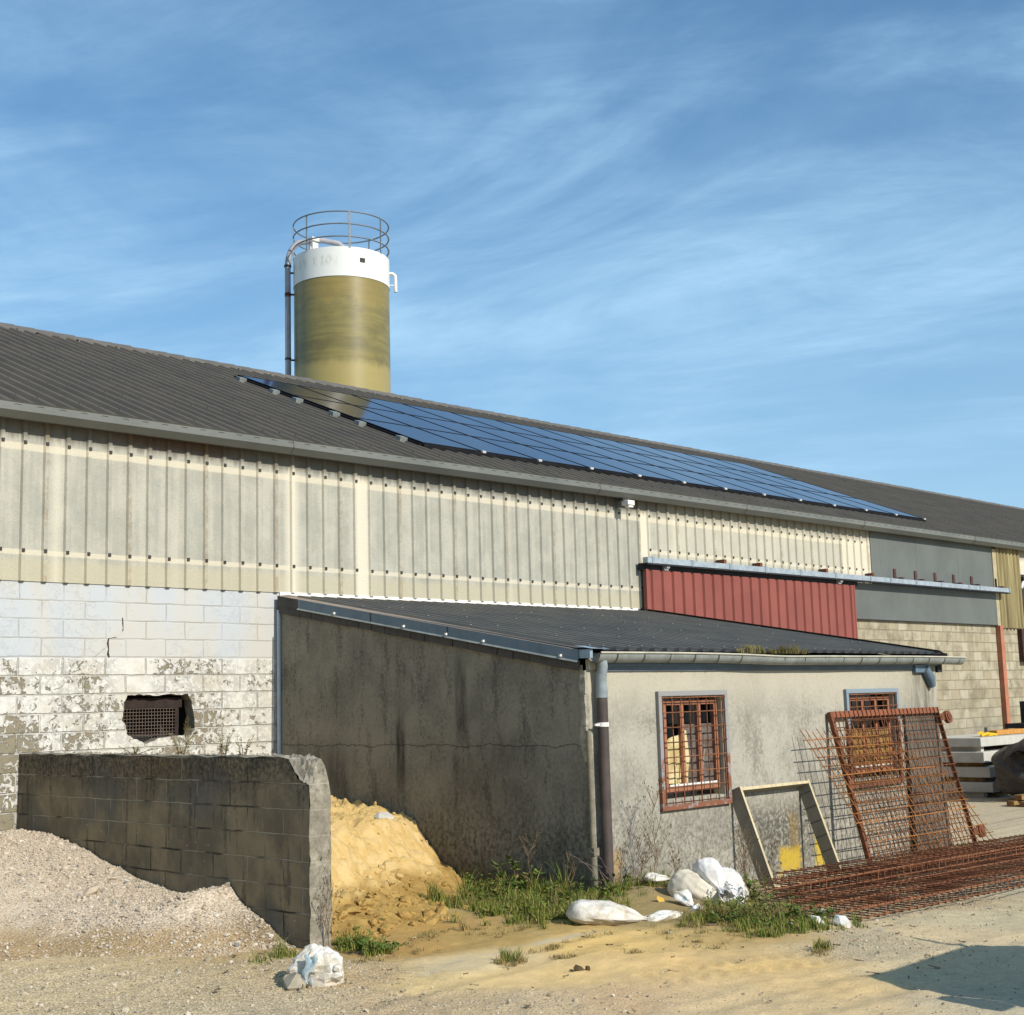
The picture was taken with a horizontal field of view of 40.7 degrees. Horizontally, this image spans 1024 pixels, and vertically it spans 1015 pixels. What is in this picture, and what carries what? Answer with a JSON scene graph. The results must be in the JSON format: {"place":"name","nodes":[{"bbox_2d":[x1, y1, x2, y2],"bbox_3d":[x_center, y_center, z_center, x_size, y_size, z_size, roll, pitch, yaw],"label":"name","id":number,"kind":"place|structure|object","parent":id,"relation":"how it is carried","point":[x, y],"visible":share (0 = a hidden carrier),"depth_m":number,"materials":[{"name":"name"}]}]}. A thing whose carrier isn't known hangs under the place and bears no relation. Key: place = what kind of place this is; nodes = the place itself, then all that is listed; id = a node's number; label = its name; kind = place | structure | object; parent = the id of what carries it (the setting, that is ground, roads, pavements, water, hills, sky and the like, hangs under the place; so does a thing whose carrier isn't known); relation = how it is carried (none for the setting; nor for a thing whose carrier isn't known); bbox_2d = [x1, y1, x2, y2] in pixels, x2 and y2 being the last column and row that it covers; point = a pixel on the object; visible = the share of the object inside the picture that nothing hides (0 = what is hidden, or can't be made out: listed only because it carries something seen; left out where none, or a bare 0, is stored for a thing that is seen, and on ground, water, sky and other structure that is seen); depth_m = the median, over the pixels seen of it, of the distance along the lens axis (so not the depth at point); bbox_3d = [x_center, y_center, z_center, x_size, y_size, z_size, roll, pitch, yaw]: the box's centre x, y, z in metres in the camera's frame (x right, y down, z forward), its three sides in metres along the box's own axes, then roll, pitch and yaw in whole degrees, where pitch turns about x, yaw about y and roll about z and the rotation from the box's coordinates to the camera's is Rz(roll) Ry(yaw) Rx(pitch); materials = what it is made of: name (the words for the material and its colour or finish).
{"place":"outdoors","nodes":[
{"label":"outdoors","id":0,"kind":"place"},
{"bbox_2d":[0,792,1023,1014],"bbox_3d":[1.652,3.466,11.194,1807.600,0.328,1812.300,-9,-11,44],"label":"ground","id":1,"kind":"structure","parent":0,"point":[710,973],"depth_m":9.59,"materials":[{"name":"sand"}]},
{"bbox_2d":[0,828,294,960],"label":"gravel heap","id":2,"kind":"object","parent":1,"relation":"on","point":[44,937],"visible":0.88,"depth_m":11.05,"materials":[{"name":"gravel"}]},
{"bbox_2d":[17,751,331,948],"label":"block wall","id":3,"kind":"structure","parent":1,"relation":"on","point":[190,823],"depth_m":11.83,"materials":[{"name":"concrete"}]},
{"bbox_2d":[282,943,343,990],"bbox_3d":[-1.367,3.184,9.487,0.437,0.385,0.381,1,-9,-19],"label":"rubble sack","id":4,"kind":"object","parent":1,"relation":"on","point":[313,965],"visible":0.98,"depth_m":9.37,"materials":[{"name":"plastic"}]},
{"bbox_2d":[316,850,343,946],"bbox_3d":[-1.443,3.061,10.804,0.169,0.771,0.251,-5,-9,22],"label":"dry weed","id":5,"kind":"object","parent":1,"relation":"on","point":[327,929],"visible":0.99,"depth_m":10.77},
{"bbox_2d":[284,210,396,392],"bbox_3d":[-4.772,-0.393,39.178,2.796,15.728,2.808,-9,-11,44],"label":"silo","id":6,"kind":"object","parent":1,"relation":"on","point":[341,315],"visible":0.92,"depth_m":38.77,"materials":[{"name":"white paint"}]},
{"bbox_2d":[355,940,406,952],"bbox_3d":[-1.043,3.344,10.563,0.380,0.129,0.354,-9,-11,44],"label":"weed","id":7,"kind":"object","parent":1,"relation":"on","point":[381,945],"visible":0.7,"depth_m":10.54,"materials":[{"name":"green plant"}]},
{"bbox_2d":[331,795,472,939],"bbox_3d":[-2.120,3.352,13.700,4.906,1.208,3.058,-9,-11,44],"label":"sand heap","id":8,"kind":"object","parent":1,"relation":"on","point":[357,852],"visible":0.25,"depth_m":13.19,"materials":[{"name":"sand"}]},
{"bbox_2d":[331,801,466,937],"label":"sand crumbs","id":9,"kind":"object","parent":8,"relation":"on","point":[412,885],"visible":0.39,"depth_m":12.75,"materials":[{"name":"sand"}]},
{"bbox_2d":[333,852,483,939],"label":"sand clods","id":10,"kind":"object","parent":1,"relation":"on","point":[407,915],"visible":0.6,"depth_m":11.98,"materials":[{"name":"sand"}]},
{"bbox_2d":[0,322,1023,830],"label":"industrial hall","id":11,"kind":"structure","parent":1,"relation":"on","point":[172,526],"depth_m":18.13,"materials":[{"name":"metal"}]},
{"bbox_2d":[269,388,279,394],"bbox_3d":[1.354,-1.296,28.067,0.143,0.124,15.136,-9,-11,44],"label":"mounting rail","id":12,"kind":"object","parent":11,"relation":"on","point":[274,391],"visible":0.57,"depth_m":22.73,"materials":[{"name":"metal"}]},
{"bbox_2d":[237,375,348,403],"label":"solar panel","id":13,"kind":"object","parent":12,"relation":"on","point":[289,389],"visible":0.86,"depth_m":23.58,"materials":[{"name":"blue glass"}]},
{"bbox_2d":[497,420,592,445],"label":"solar panel","id":14,"kind":"object","parent":12,"relation":"on","point":[543,432],"visible":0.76,"depth_m":28.03,"materials":[{"name":"blue glass"}]},
{"bbox_2d":[538,427,629,451],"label":"solar panel","id":15,"kind":"object","parent":12,"relation":"on","point":[585,439],"visible":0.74,"depth_m":28.94,"materials":[{"name":"blue glass"}]},
{"bbox_2d":[714,458,795,479],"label":"solar panel","id":16,"kind":"object","parent":12,"relation":"on","point":[769,473],"visible":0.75,"depth_m":33.34,"materials":[{"name":"blue glass"}]},
{"bbox_2d":[234,375,420,445],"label":"edge trim","id":17,"kind":"structure","parent":11,"relation":"attached to","point":[346,417],"depth_m":21.71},
{"bbox_2d":[328,410,339,416],"bbox_3d":[2.495,-0.851,26.881,0.143,0.124,15.136,-9,-11,44],"label":"mounting rail","id":18,"kind":"object","parent":11,"relation":"on","point":[334,413],"visible":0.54,"depth_m":21.54,"materials":[{"name":"metal"}]},
{"bbox_2d":[293,395,412,426],"bbox_3d":[-2.590,-1.558,22.459,1.580,0.666,1.227,-9,-11,44],"label":"solar panel","id":19,"kind":"object","parent":18,"relation":"on","point":[350,410],"visible":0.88,"depth_m":22.41,"materials":[{"name":"blue glass"}]},
{"bbox_2d":[354,405,468,435],"bbox_3d":[-1.716,-1.458,23.338,1.580,0.666,1.227,-9,-11,44],"label":"solar panel","id":20,"kind":"object","parent":18,"relation":"on","point":[410,420],"visible":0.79,"depth_m":23.35,"materials":[{"name":"blue glass"}]},
{"bbox_2d":[409,414,519,443],"bbox_3d":[-0.843,-1.358,24.216,1.580,0.666,1.227,-9,-11,44],"label":"solar panel","id":21,"kind":"object","parent":18,"relation":"on","point":[464,429],"visible":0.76,"depth_m":24.23,"materials":[{"name":"blue glass"}]},
{"bbox_2d":[461,423,567,451],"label":"solar panel","id":22,"kind":"object","parent":18,"relation":"on","point":[514,437],"visible":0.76,"depth_m":25.11,"materials":[{"name":"blue glass"}]},
{"bbox_2d":[555,439,654,465],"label":"solar panel","id":23,"kind":"object","parent":18,"relation":"on","point":[606,453],"visible":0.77,"depth_m":26.87,"materials":[{"name":"blue glass"}]},
{"bbox_2d":[596,446,692,471],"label":"solar panel","id":24,"kind":"object","parent":18,"relation":"on","point":[636,456],"visible":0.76,"depth_m":27.77,"materials":[{"name":"blue glass"}]},
{"bbox_2d":[298,385,405,413],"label":"solar panel","id":25,"kind":"object","parent":11,"relation":"on","point":[351,399],"visible":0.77,"depth_m":24.53,"materials":[{"name":"blue glass"}]},
{"bbox_2d":[351,394,457,422],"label":"solar panel","id":26,"kind":"object","parent":11,"relation":"on","point":[404,408],"visible":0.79,"depth_m":25.39,"materials":[{"name":"blue glass"}]},
{"bbox_2d":[354,417,480,451],"bbox_3d":[-1.450,-1.113,21.273,1.580,0.666,1.227,-9,-11,44],"label":"solar panel","id":27,"kind":"object","parent":11,"relation":"on","point":[418,435],"visible":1,"depth_m":21.18,"materials":[{"name":"blue glass"}]},
{"bbox_2d":[402,403,504,430],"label":"solar panel","id":28,"kind":"object","parent":11,"relation":"on","point":[454,417],"visible":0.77,"depth_m":26.31,"materials":[{"name":"blue glass"}]},
{"bbox_2d":[416,427,536,460],"bbox_3d":[-0.576,-1.012,22.152,1.580,0.666,1.227,-9,-11,44],"label":"solar panel","id":29,"kind":"object","parent":11,"relation":"on","point":[478,444],"visible":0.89,"depth_m":22.11,"materials":[{"name":"blue glass"}]},
{"bbox_2d":[452,412,547,437],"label":"solar panel","id":30,"kind":"object","parent":11,"relation":"on","point":[500,425],"visible":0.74,"depth_m":27.17,"materials":[{"name":"blue glass"}]},
{"bbox_2d":[472,436,588,468],"bbox_3d":[0.298,-0.912,23.030,1.580,0.666,1.227,-9,-11,44],"label":"solar panel","id":31,"kind":"object","parent":11,"relation":"on","point":[534,453],"visible":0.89,"depth_m":22.99,"materials":[{"name":"blue glass"}]},
{"bbox_2d":[508,431,611,458],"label":"solar panel","id":32,"kind":"object","parent":11,"relation":"on","point":[560,445],"visible":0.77,"depth_m":25.97,"materials":[{"name":"blue glass"}]},
{"bbox_2d":[522,444,636,475],"bbox_3d":[1.172,-0.812,23.908,1.580,0.666,1.227,-9,-11,44],"label":"solar panel","id":33,"kind":"object","parent":11,"relation":"on","point":[582,460],"visible":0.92,"depth_m":23.87,"materials":[{"name":"blue glass"}]},
{"bbox_2d":[577,434,669,458],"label":"solar panel","id":34,"kind":"object","parent":11,"relation":"on","point":[623,446],"visible":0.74,"depth_m":29.83,"materials":[{"name":"blue glass"}]},
{"bbox_2d":[571,452,681,482],"bbox_3d":[2.046,-0.712,24.786,1.580,0.666,1.227,-9,-11,44],"label":"solar panel","id":35,"kind":"object","parent":11,"relation":"on","point":[630,468],"visible":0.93,"depth_m":24.76,"materials":[{"name":"blue glass"}]},
{"bbox_2d":[616,441,704,464],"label":"solar panel","id":36,"kind":"object","parent":11,"relation":"on","point":[659,452],"visible":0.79,"depth_m":30.70,"materials":[{"name":"blue glass"}]},
{"bbox_2d":[615,459,722,488],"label":"solar panel","id":37,"kind":"object","parent":11,"relation":"on","point":[674,475],"visible":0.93,"depth_m":25.63,"materials":[{"name":"blue glass"}]},
{"bbox_2d":[422,444,925,521],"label":"edge trim","id":38,"kind":"structure","parent":11,"relation":"attached to","point":[468,452],"depth_m":23.75,"materials":[{"name":"metal"}]},
{"bbox_2d":[637,453,729,477],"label":"solar panel","id":39,"kind":"object","parent":11,"relation":"on","point":[683,465],"visible":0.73,"depth_m":28.65,"materials":[{"name":"blue glass"}]},
{"bbox_2d":[651,447,735,469],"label":"solar panel","id":40,"kind":"object","parent":11,"relation":"on","point":[693,458],"visible":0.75,"depth_m":31.59,"materials":[{"name":"blue glass"}]},
{"bbox_2d":[658,466,761,494],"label":"solar panel","id":41,"kind":"object","parent":11,"relation":"on","point":[713,481],"visible":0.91,"depth_m":26.51,"materials":[{"name":"blue glass"}]},
{"bbox_2d":[673,459,765,483],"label":"solar panel","id":42,"kind":"object","parent":11,"relation":"on","point":[719,471],"visible":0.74,"depth_m":29.53,"materials":[{"name":"blue glass"}]},
{"bbox_2d":[684,453,765,474],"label":"solar panel","id":43,"kind":"object","parent":11,"relation":"on","point":[726,464],"visible":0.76,"depth_m":32.45,"materials":[{"name":"blue glass"}]},
{"bbox_2d":[699,473,798,499],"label":"solar panel","id":44,"kind":"object","parent":11,"relation":"on","point":[767,492],"visible":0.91,"depth_m":27.39,"materials":[{"name":"blue glass"}]},
{"bbox_2d":[642,566,857,651],"bbox_3d":[4.341,3.145,23.670,0.140,4.075,6.222,-9,-11,44],"label":"sliding door","id":45,"kind":"structure","parent":11,"relation":"in","point":[815,607],"depth_m":23.81,"materials":[{"name":"red metal"}]},
{"bbox_2d":[708,465,796,488],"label":"solar panel","id":46,"kind":"object","parent":11,"relation":"on","point":[754,477],"visible":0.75,"depth_m":30.39,"materials":[{"name":"blue glass"}]},
{"bbox_2d":[739,470,827,493],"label":"solar panel","id":47,"kind":"object","parent":11,"relation":"on","point":[785,482],"visible":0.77,"depth_m":31.29,"materials":[{"name":"blue glass"}]},
{"bbox_2d":[736,479,831,504],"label":"solar panel","id":48,"kind":"object","parent":11,"relation":"on","point":[786,492],"visible":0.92,"depth_m":28.25,"materials":[{"name":"blue glass"}]},
{"bbox_2d":[773,476,857,498],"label":"solar panel","id":49,"kind":"object","parent":11,"relation":"on","point":[818,488],"visible":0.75,"depth_m":32.15,"materials":[{"name":"blue glass"}]},
{"bbox_2d":[769,484,863,509],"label":"solar panel","id":50,"kind":"object","parent":11,"relation":"on","point":[820,498],"visible":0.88,"depth_m":29.17,"materials":[{"name":"blue glass"}]},
{"bbox_2d":[804,490,893,514],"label":"solar panel","id":51,"kind":"object","parent":11,"relation":"on","point":[852,503],"visible":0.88,"depth_m":30.01,"materials":[{"name":"blue glass"}]},
{"bbox_2d":[831,494,922,518],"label":"solar panel","id":52,"kind":"object","parent":11,"relation":"on","point":[880,507],"visible":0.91,"depth_m":30.89,"materials":[{"name":"blue glass"}]},
{"bbox_2d":[0,883,1023,1014],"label":"pebbles","id":53,"kind":"object","parent":1,"relation":"on","point":[167,1002],"visible":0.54,"depth_m":9.35,"materials":[{"name":"gravel"}]},
{"bbox_2d":[490,855,544,892],"bbox_3d":[0.099,3.572,13.340,0.615,0.408,0.344,-9,-11,44],"label":"weed","id":54,"kind":"object","parent":1,"relation":"on","point":[534,871],"visible":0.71,"depth_m":13.38,"materials":[{"name":"green plant"}]},
{"bbox_2d":[248,924,833,964],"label":"grass","id":55,"kind":"structure","parent":1,"relation":"on","point":[285,953],"depth_m":10.44,"materials":[{"name":"plant"}]},
{"bbox_2d":[418,859,673,929],"bbox_3d":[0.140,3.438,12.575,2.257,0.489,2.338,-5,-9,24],"label":"grass","id":56,"kind":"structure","parent":1,"relation":"on","point":[515,905],"depth_m":12.45,"materials":[{"name":"plant"}]},
{"bbox_2d":[340,858,845,952],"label":"weeds","id":57,"kind":"object","parent":1,"relation":"on","point":[751,903],"visible":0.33,"depth_m":11.81,"materials":[{"name":"green plant"}]},
{"bbox_2d":[353,914,837,966],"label":"dry grass","id":58,"kind":"structure","parent":1,"relation":"on","point":[521,959],"depth_m":10.54,"materials":[{"name":"plant"}]},
{"bbox_2d":[566,899,648,924],"bbox_3d":[0.807,3.397,11.600,0.713,0.213,0.356,-2,-8,2],"label":"sack","id":59,"kind":"object","parent":1,"relation":"on","point":[590,912],"visible":1,"depth_m":11.48,"materials":[{"name":"plastic"}]},
{"bbox_2d":[213,910,1020,1014],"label":"litter","id":60,"kind":"object","parent":1,"relation":"on","point":[865,958],"visible":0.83,"depth_m":9.88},
{"bbox_2d":[277,595,965,891],"bbox_3d":[1.609,2.859,17.406,5.154,3.735,7.481,-9,-11,44],"label":"lean to shed","id":61,"kind":"object","parent":1,"relation":"on","point":[471,736],"visible":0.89,"depth_m":14.79,"materials":[{"name":"grey concrete"}]},
{"bbox_2d":[655,690,732,811],"bbox_3d":[1.843,2.506,14.368,0.204,1.192,1.174,-9,-11,44],"label":"window","id":62,"kind":"structure","parent":61,"relation":"in","point":[687,741],"depth_m":14.39,"materials":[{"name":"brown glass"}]},
{"bbox_2d":[734,643,806,653],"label":"gutter grass","id":63,"kind":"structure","parent":61,"relation":"on","point":[771,651],"depth_m":15.42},
{"bbox_2d":[843,688,903,788],"bbox_3d":[4.372,2.807,16.907,0.204,1.170,1.230,-9,-11,44],"label":"window","id":64,"kind":"structure","parent":61,"relation":"in","point":[869,701],"depth_m":16.93,"materials":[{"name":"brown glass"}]},
{"bbox_2d":[568,835,681,891],"bbox_3d":[1.063,3.436,13.041,1.581,0.542,0.199,6,-11,-42],"label":"bramble","id":65,"kind":"object","parent":1,"relation":"on","point":[621,874],"visible":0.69,"depth_m":12.98,"materials":[{"name":"plant"}]},
{"bbox_2d":[627,834,650,884],"bbox_3d":[1.235,3.431,13.171,0.187,0.616,0.308,-9,-11,44],"label":"dry weed","id":66,"kind":"object","parent":1,"relation":"on","point":[642,858],"visible":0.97,"depth_m":13.18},
{"bbox_2d":[636,778,671,881],"bbox_3d":[1.363,3.175,13.218,0.348,1.141,0.498,-2,-8,5],"label":"dry weed","id":67,"kind":"object","parent":1,"relation":"on","point":[654,837],"visible":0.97,"depth_m":13.30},
{"bbox_2d":[643,872,669,881],"bbox_3d":[1.433,3.515,13.149,0.380,0.092,0.135,1,-8,-18],"label":"torn sack","id":68,"kind":"object","parent":1,"relation":"on","point":[659,877],"visible":0.74,"depth_m":13.10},
{"bbox_2d":[646,903,703,921],"bbox_3d":[1.377,3.499,11.861,0.251,0.124,0.741,-9,-11,44],"label":"torn sack","id":69,"kind":"object","parent":1,"relation":"on","point":[662,915],"visible":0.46,"depth_m":11.66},
{"bbox_2d":[673,889,696,909],"bbox_3d":[1.564,3.485,12.166,0.165,0.207,0.392,3,-9,-27],"label":"torn sack","id":70,"kind":"object","parent":1,"relation":"on","point":[683,896],"visible":0.79,"depth_m":12.22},
{"bbox_2d":[667,869,733,903],"bbox_3d":[1.731,3.520,12.680,0.654,0.374,0.406,-9,-11,44],"label":"sack","id":71,"kind":"object","parent":1,"relation":"on","point":[696,885],"visible":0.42,"depth_m":12.61,"materials":[{"name":"plastic"}]},
{"bbox_2d":[692,857,734,901],"bbox_3d":[1.870,3.422,12.723,0.279,0.364,0.539,1,-9,-20],"label":"sack","id":72,"kind":"object","parent":71,"relation":"on","point":[708,869],"visible":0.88,"depth_m":12.69,"materials":[{"name":"plastic"}]},
{"bbox_2d":[722,867,748,903],"bbox_3d":[2.009,3.568,12.783,0.312,0.459,0.346,2,-9,-21],"label":"sack","id":73,"kind":"object","parent":1,"relation":"on","point":[733,877],"visible":0.4,"depth_m":12.71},
{"bbox_2d":[730,818,758,880],"bbox_3d":[2.240,3.386,13.355,0.246,0.782,0.424,-5,-9,23],"label":"dry weed","id":74,"kind":"object","parent":1,"relation":"on","point":[744,851],"visible":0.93,"depth_m":13.41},
{"bbox_2d":[743,873,772,901],"bbox_3d":[2.251,3.566,12.972,0.296,0.290,0.392,-9,-11,44],"label":"weed","id":75,"kind":"object","parent":1,"relation":"on","point":[749,883],"visible":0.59,"depth_m":12.92,"materials":[{"name":"green plant"}]},
{"bbox_2d":[669,892,867,938],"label":"grass","id":76,"kind":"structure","parent":1,"relation":"on","point":[747,923],"depth_m":11.14,"materials":[{"name":"plant"}]},
{"bbox_2d":[732,779,840,886],"bbox_3d":[2.977,3.538,14.939,0.544,1.102,1.334,-9,-11,44],"label":"formwork frame","id":77,"kind":"object","parent":1,"relation":"on","point":[815,817],"visible":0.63,"depth_m":15.02,"materials":[{"name":"wood"}]},
{"bbox_2d":[833,915,850,927],"bbox_3d":[2.706,3.397,11.318,0.157,0.106,0.128,-9,-11,44],"label":"rubble","id":78,"kind":"object","parent":1,"relation":"on","point":[840,919],"visible":0.88,"depth_m":11.29,"materials":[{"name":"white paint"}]},
{"bbox_2d":[762,849,1023,901],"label":"rebar cage","id":79,"kind":"object","parent":1,"relation":"on","point":[783,896],"visible":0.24,"depth_m":13.88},
{"bbox_2d":[771,837,1023,894],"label":"rebar cage","id":80,"kind":"object","parent":79,"relation":"on","point":[944,859],"visible":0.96,"depth_m":14.05,"materials":[{"name":"metal"}]},
{"bbox_2d":[762,843,1023,895],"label":"rebar cage","id":81,"kind":"object","parent":1,"relation":"on","point":[864,871],"visible":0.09,"depth_m":14.36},
{"bbox_2d":[775,834,1023,885],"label":"rebar cage","id":82,"kind":"object","parent":81,"relation":"on","point":[871,859],"visible":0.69,"depth_m":14.64,"materials":[{"name":"metal"}]},
{"bbox_2d":[799,728,994,858],"bbox_3d":[4.686,3.401,16.370,0.742,1.647,3.367,-9,-11,44],"label":"rebar mesh","id":83,"kind":"object","parent":1,"relation":"on","point":[894,792],"visible":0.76,"depth_m":16.18,"materials":[{"name":"metal"}]},
{"bbox_2d":[776,852,1023,907],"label":"rebar cage","id":84,"kind":"object","parent":1,"relation":"on","point":[998,860],"visible":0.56,"depth_m":13.77,"materials":[{"name":"metal"}]},
{"bbox_2d":[780,860,1023,914],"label":"rebar cage","id":85,"kind":"object","parent":1,"relation":"on","point":[897,884],"visible":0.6,"depth_m":12.98,"materials":[{"name":"metal"}]},
{"bbox_2d":[827,707,985,865],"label":"rusty gate","id":86,"kind":"structure","parent":1,"relation":"on","point":[946,716],"depth_m":16.77,"materials":[{"name":"metal"}]},
{"bbox_2d":[825,866,1023,920],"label":"rebar cage","id":87,"kind":"object","parent":1,"relation":"on","point":[939,901],"visible":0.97,"depth_m":12.64,"materials":[{"name":"metal"}]},
{"bbox_2d":[903,713,951,853],"bbox_3d":[5.287,3.481,17.582,0.100,1.710,0.880,-9,-11,44],"label":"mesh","id":88,"kind":"object","parent":1,"relation":"on","point":[924,764],"visible":0.58,"depth_m":17.56,"materials":[{"name":"metal"}]},
{"bbox_2d":[946,791,986,797],"bbox_3d":[8.667,5.579,26.859,1.140,0.135,0.120,-9,-11,44],"label":"spacer batten","id":89,"kind":"object","parent":1,"relation":"on","point":[976,794],"visible":0.21,"depth_m":26.59,"materials":[{"name":"wood"}]},
{"bbox_2d":[945,777,1000,792],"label":"concrete slab","id":90,"kind":"structure","parent":89,"relation":"on","point":[988,785],"depth_m":26.44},
{"bbox_2d":[945,777,985,781],"bbox_3d":[8.659,5.284,26.901,1.140,0.090,0.120,-9,-11,44],"label":"spacer batten","id":91,"kind":"object","parent":90,"relation":"on","point":[970,779],"visible":0.36,"depth_m":26.65,"materials":[{"name":"brown wood"}]},
{"bbox_2d":[944,762,996,777],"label":"concrete slab","id":92,"kind":"structure","parent":91,"relation":"on","point":[987,770],"depth_m":26.53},
{"bbox_2d":[943,763,984,766],"bbox_3d":[8.651,5.002,26.941,1.140,0.080,0.120,-9,-11,44],"label":"spacer batten","id":93,"kind":"object","parent":92,"relation":"on","point":[972,764],"visible":0.5,"depth_m":26.67,"materials":[{"name":"brown wood"}]},
{"bbox_2d":[942,747,1002,762],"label":"concrete slab","id":94,"kind":"structure","parent":93,"relation":"on","point":[985,755],"depth_m":26.54,"materials":[{"name":"concrete"}]},
{"bbox_2d":[941,747,983,751],"bbox_3d":[8.643,4.713,26.982,1.140,0.095,0.120,-9,-11,44],"label":"spacer batten","id":95,"kind":"object","parent":94,"relation":"on","point":[970,749],"visible":0.64,"depth_m":26.74,"materials":[{"name":"wood"}]},
{"bbox_2d":[940,733,1023,746],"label":"concrete slab","id":96,"kind":"structure","parent":95,"relation":"on","point":[972,740],"depth_m":26.81,"materials":[{"name":"concrete"}]},
{"bbox_2d":[988,728,1023,734],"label":"timber offcut","id":97,"kind":"object","parent":96,"relation":"on","point":[1010,731],"visible":0.77,"depth_m":27.90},
{"bbox_2d":[1005,701,1023,727],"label":"dark bracket","id":98,"kind":"object","parent":97,"relation":"on","point":[1014,725],"visible":1,"depth_m":28.75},
{"bbox_2d":[991,738,1023,794],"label":"wrapped bale","id":99,"kind":"object","parent":1,"relation":"on","point":[1007,762],"visible":0.98,"depth_m":25.23},
{"bbox_2d":[0,0,1023,507],"label":"sky","id":100,"kind":"structure","parent":0,"point":[784,232],"materials":[{"name":"blue"}]},
{"bbox_2d":[460,876,820,926],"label":"dry grass","id":101,"kind":"structure","parent":0,"point":[721,911],"depth_m":11.57,"materials":[{"name":"plant"}]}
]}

